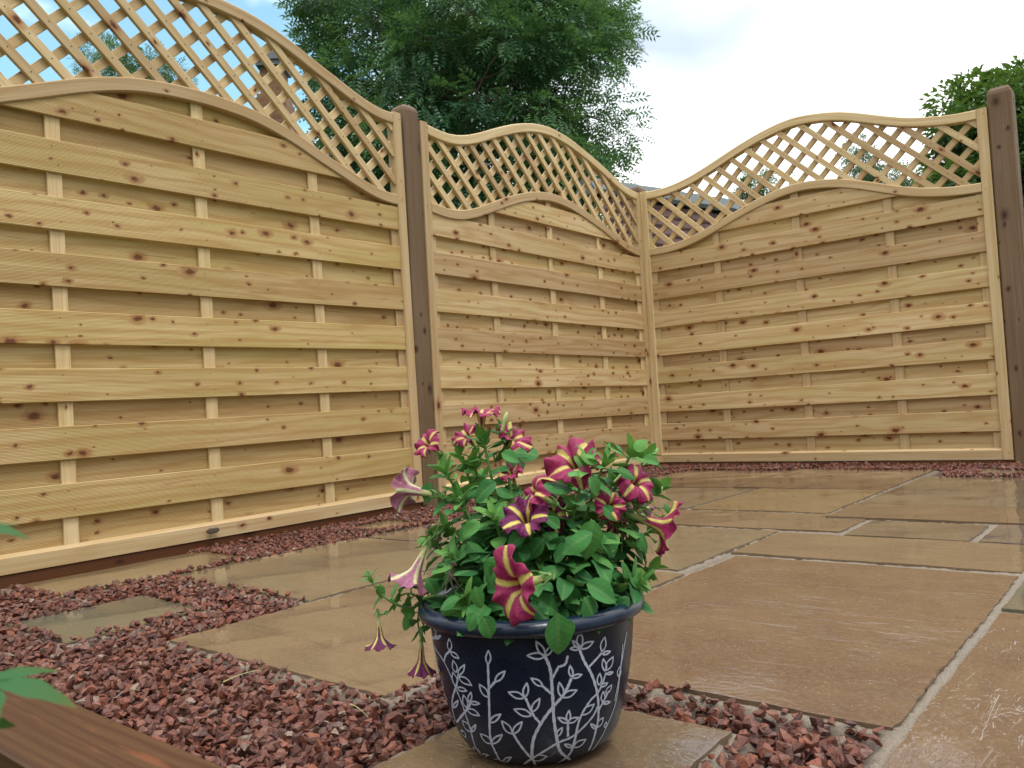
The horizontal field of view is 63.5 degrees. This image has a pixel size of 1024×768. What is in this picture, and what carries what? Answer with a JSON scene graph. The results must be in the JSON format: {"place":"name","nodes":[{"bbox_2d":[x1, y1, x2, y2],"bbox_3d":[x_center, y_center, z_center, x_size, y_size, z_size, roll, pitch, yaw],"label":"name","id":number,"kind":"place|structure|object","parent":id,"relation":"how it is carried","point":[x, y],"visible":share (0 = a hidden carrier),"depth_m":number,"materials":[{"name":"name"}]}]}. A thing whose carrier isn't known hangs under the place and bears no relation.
{"place":"outdoors","nodes":[
{"label":"outdoors","id":0,"kind":"place"},
{"bbox_2d":[0,461,1023,767],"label":"red gravel","id":1,"kind":"structure","parent":0,"point":[322,737],"depth_m":1.18,"materials":[{"name":"red gravel"}]},
{"bbox_2d":[0,0,1023,226],"label":"sky","id":2,"kind":"structure","parent":0,"point":[719,74],"materials":[{"name":"white"}]},
{"bbox_2d":[735,459,1014,461],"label":"ground","id":3,"kind":"structure","parent":0,"point":[866,460],"depth_m":5.07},
{"bbox_2d":[0,523,76,728],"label":"acer sapling","id":4,"kind":"object","parent":3,"relation":"on","point":[14,680],"visible":1,"depth_m":0.27,"materials":[{"name":"green plant"}]},
{"bbox_2d":[0,671,223,767],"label":"timber edging","id":5,"kind":"object","parent":3,"relation":"on","point":[44,734],"visible":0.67,"depth_m":0.88,"materials":[{"name":"brown wood"}]},
{"bbox_2d":[67,31,199,86],"bbox_3d":[-8.663,-3.569,19.077,4.849,10.336,3.063,-5,-3,39],"label":"ash tree","id":6,"kind":"object","parent":3,"relation":"on","point":[132,68],"visible":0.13,"depth_m":18.17,"materials":[{"name":"green leaves"},{"name":"grey brown bark"}]},
{"bbox_2d":[0,502,420,588],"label":"gravel board","id":7,"kind":"object","parent":3,"relation":"on","point":[42,574],"visible":0.31,"depth_m":2.50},
{"bbox_2d":[0,0,423,575],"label":"trellis fence","id":8,"kind":"object","parent":7,"relation":"on","point":[206,320],"visible":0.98,"depth_m":2.65,"materials":[{"name":"brown wood"}]},
{"bbox_2d":[206,527,218,533],"bbox_3d":[-0.949,0.465,2.623,0.013,0.019,0.041,-5,-3,39],"label":"bark chip","id":9,"kind":"object","parent":8,"relation":"attached to","point":[212,530],"visible":1,"depth_m":2.62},
{"bbox_2d":[255,50,318,147],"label":"stone house","id":10,"kind":"structure","parent":3,"relation":"on","point":[262,99],"depth_m":16.98,"materials":[{"name":"stone"}]},
{"bbox_2d":[390,104,437,507],"bbox_3d":[-0.406,-0.252,3.444,0.090,1.832,0.087,-5,-3,39],"label":"fence post","id":11,"kind":"object","parent":3,"relation":"on","point":[412,174],"visible":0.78,"depth_m":3.42,"materials":[{"name":"brown wood"}]},
{"bbox_2d":[272,0,660,227],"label":"ash tree","id":12,"kind":"object","parent":3,"relation":"on","point":[485,52],"visible":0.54,"depth_m":11.39,"materials":[{"name":"green plant"}]},
{"bbox_2d":[0,471,1023,767],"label":"mortar bed","id":13,"kind":"object","parent":3,"relation":"on","point":[892,741],"visible":0.06,"depth_m":1.12,"materials":[{"name":"grey concrete"}]},
{"bbox_2d":[7,595,206,644],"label":"paving slab","id":14,"kind":"structure","parent":13,"relation":"on","point":[84,623],"depth_m":1.70,"materials":[{"name":"stone"}]},
{"bbox_2d":[6,551,263,598],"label":"paving slab","id":15,"kind":"structure","parent":13,"relation":"on","point":[152,568],"depth_m":2.23,"materials":[{"name":"stone"}]},
{"bbox_2d":[171,538,444,602],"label":"paving slab","id":16,"kind":"structure","parent":13,"relation":"on","point":[311,574],"depth_m":2.11,"materials":[{"name":"stone"}]},
{"bbox_2d":[338,519,436,533],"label":"paving slab","id":17,"kind":"structure","parent":13,"relation":"on","point":[383,523],"depth_m":2.89,"materials":[{"name":"stone"}]},
{"bbox_2d":[170,568,683,698],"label":"paving slab","id":18,"kind":"structure","parent":13,"relation":"on","point":[328,640],"depth_m":1.42,"materials":[{"name":"stone"}]},
{"bbox_2d":[368,515,533,542],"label":"paving slab","id":19,"kind":"structure","parent":13,"relation":"on","point":[410,534],"depth_m":2.62,"materials":[{"name":"stone"}]},
{"bbox_2d":[374,710,731,767],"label":"paving slab","id":20,"kind":"structure","parent":13,"relation":"on","point":[636,740],"depth_m":0.90,"materials":[{"name":"stone"}]},
{"bbox_2d":[418,586,644,764],"bbox_3d":[0.026,0.321,0.937,0.256,0.164,0.256,-5,-3,39],"label":"flower pot","id":21,"kind":"object","parent":20,"relation":"on","point":[527,695],"visible":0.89,"depth_m":0.84,"materials":[{"name":"ceramic"}]},
{"bbox_2d":[360,405,682,678],"bbox_3d":[0.018,0.172,0.946,0.311,0.302,0.292,-5,-3,39],"label":"petunia plant","id":22,"kind":"object","parent":21,"relation":"in","point":[502,562],"visible":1,"depth_m":0.90,"materials":[{"name":"green plant"}]},
{"bbox_2d":[578,487,755,509],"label":"paving slab","id":23,"kind":"structure","parent":13,"relation":"on","point":[691,497],"depth_m":3.17,"materials":[{"name":"stone"}]},
{"bbox_2d":[566,524,778,571],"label":"paving slab","id":24,"kind":"structure","parent":13,"relation":"on","point":[688,546],"depth_m":2.13,"materials":[{"name":"stone"}]},
{"bbox_2d":[612,469,796,487],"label":"paving slab","id":25,"kind":"structure","parent":13,"relation":"on","point":[706,478],"depth_m":3.83,"materials":[{"name":"stone"}]},
{"bbox_2d":[623,509,865,532],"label":"paving slab","id":26,"kind":"structure","parent":13,"relation":"on","point":[768,520],"depth_m":2.45,"materials":[{"name":"stone"}]},
{"bbox_2d":[691,488,882,513],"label":"paving slab","id":27,"kind":"structure","parent":13,"relation":"on","point":[813,501],"depth_m":2.85,"materials":[{"name":"stone"}]},
{"bbox_2d":[627,556,1018,730],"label":"paving slab","id":28,"kind":"structure","parent":13,"relation":"on","point":[870,646],"depth_m":1.29,"materials":[{"name":"stone"}]},
{"bbox_2d":[734,469,934,490],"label":"paving slab","id":29,"kind":"structure","parent":13,"relation":"on","point":[874,479],"depth_m":3.43,"materials":[{"name":"stone"}]},
{"bbox_2d":[731,532,1023,573],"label":"paving slab","id":30,"kind":"structure","parent":13,"relation":"on","point":[974,556],"depth_m":1.88,"materials":[{"name":"stone"}]},
{"bbox_2d":[844,521,988,541],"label":"paving slab","id":31,"kind":"structure","parent":13,"relation":"on","point":[928,531],"depth_m":2.12,"materials":[{"name":"stone"}]},
{"bbox_2d":[826,503,1023,524],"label":"paving slab","id":32,"kind":"structure","parent":13,"relation":"on","point":[955,514],"depth_m":2.36,"materials":[{"name":"stone"}]},
{"bbox_2d":[861,476,1023,507],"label":"paving slab","id":33,"kind":"structure","parent":13,"relation":"on","point":[1008,492],"depth_m":2.79,"materials":[{"name":"stone"}]},
{"bbox_2d":[883,612,1023,767],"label":"paving slab","id":34,"kind":"structure","parent":13,"relation":"on","point":[971,715],"depth_m":0.93,"materials":[{"name":"stone"}]},
{"bbox_2d":[972,469,1023,476],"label":"paving slab","id":35,"kind":"structure","parent":13,"relation":"on","point":[1000,471],"depth_m":3.37,"materials":[{"name":"stone"}]},
{"bbox_2d":[979,524,1023,544],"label":"paving slab","id":36,"kind":"structure","parent":13,"relation":"on","point":[1006,534],"depth_m":1.99,"materials":[{"name":"stone"}]},
{"bbox_2d":[1001,582,1023,613],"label":"paving slab","id":37,"kind":"structure","parent":13,"relation":"on","point":[1015,604],"depth_m":1.38,"materials":[{"name":"stone"}]},
{"bbox_2d":[438,464,652,503],"bbox_3d":[0.255,0.524,4.119,0.024,0.110,1.780,-5,-3,39],"label":"gravel board","id":38,"kind":"object","parent":3,"relation":"on","point":[523,486],"visible":0.07,"depth_m":3.91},
{"bbox_2d":[418,120,655,495],"bbox_3d":[0.206,-0.419,4.164,0.046,1.777,1.799,-5,-3,39],"label":"trellis fence","id":39,"kind":"object","parent":38,"relation":"on","point":[537,316],"visible":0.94,"depth_m":4.03,"materials":[{"name":"brown wood"}]},
{"bbox_2d":[627,187,659,465],"bbox_3d":[0.796,-0.262,4.909,0.090,1.828,0.090,-5,-3,39],"label":"fence post","id":40,"kind":"object","parent":3,"relation":"on","point":[638,189],"visible":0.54,"depth_m":4.91,"materials":[{"name":"beige wood"}]},
{"bbox_2d":[575,177,739,246],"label":"outbuilding","id":41,"kind":"structure","parent":3,"relation":"on","point":[695,216],"depth_m":6.27,"materials":[{"name":"grey tile"}]},
{"bbox_2d":[728,168,796,201],"bbox_3d":[6.811,-2.522,21.905,2.262,6.743,2.717,-5,-3,39],"label":"tree","id":42,"kind":"object","parent":3,"relation":"on","point":[752,185],"visible":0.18,"depth_m":21.38,"materials":[{"name":"green plant"}]},
{"bbox_2d":[660,460,1014,467],"bbox_3d":[1.555,0.451,4.244,1.780,0.110,0.024,-5,-3,39],"label":"gravel board","id":43,"kind":"object","parent":3,"relation":"on","point":[876,462],"visible":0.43,"depth_m":4.10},
{"bbox_2d":[640,107,1014,461],"bbox_3d":[1.496,-0.492,4.288,1.799,1.779,0.046,-5,-3,39],"label":"trellis fence","id":44,"kind":"object","parent":43,"relation":"on","point":[843,316],"visible":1,"depth_m":4.17,"materials":[{"name":"brown wood"}]},
{"bbox_2d":[831,130,892,183],"bbox_3d":[9.364,-3.126,21.769,1.675,7.656,2.622,-5,-3,39],"label":"tree","id":45,"kind":"object","parent":3,"relation":"on","point":[858,169],"visible":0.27,"depth_m":21.77,"materials":[{"name":"green plant"}]},
{"bbox_2d":[871,157,930,186],"bbox_3d":[10.861,-2.751,21.979,2.192,6.757,2.484,-5,-3,39],"label":"tree","id":46,"kind":"object","parent":3,"relation":"on","point":[907,183],"visible":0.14,"depth_m":21.84,"materials":[{"name":"green plant"}]},
{"bbox_2d":[910,52,1023,206],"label":"leafy bush","id":47,"kind":"object","parent":3,"relation":"on","point":[971,98],"visible":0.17,"depth_m":4.49,"materials":[{"name":"green plant"}]},
{"bbox_2d":[986,85,1023,463],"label":"fence post","id":48,"kind":"object","parent":3,"relation":"on","point":[1005,161],"visible":0.94,"depth_m":3.67,"materials":[{"name":"brown wood"}]}
]}

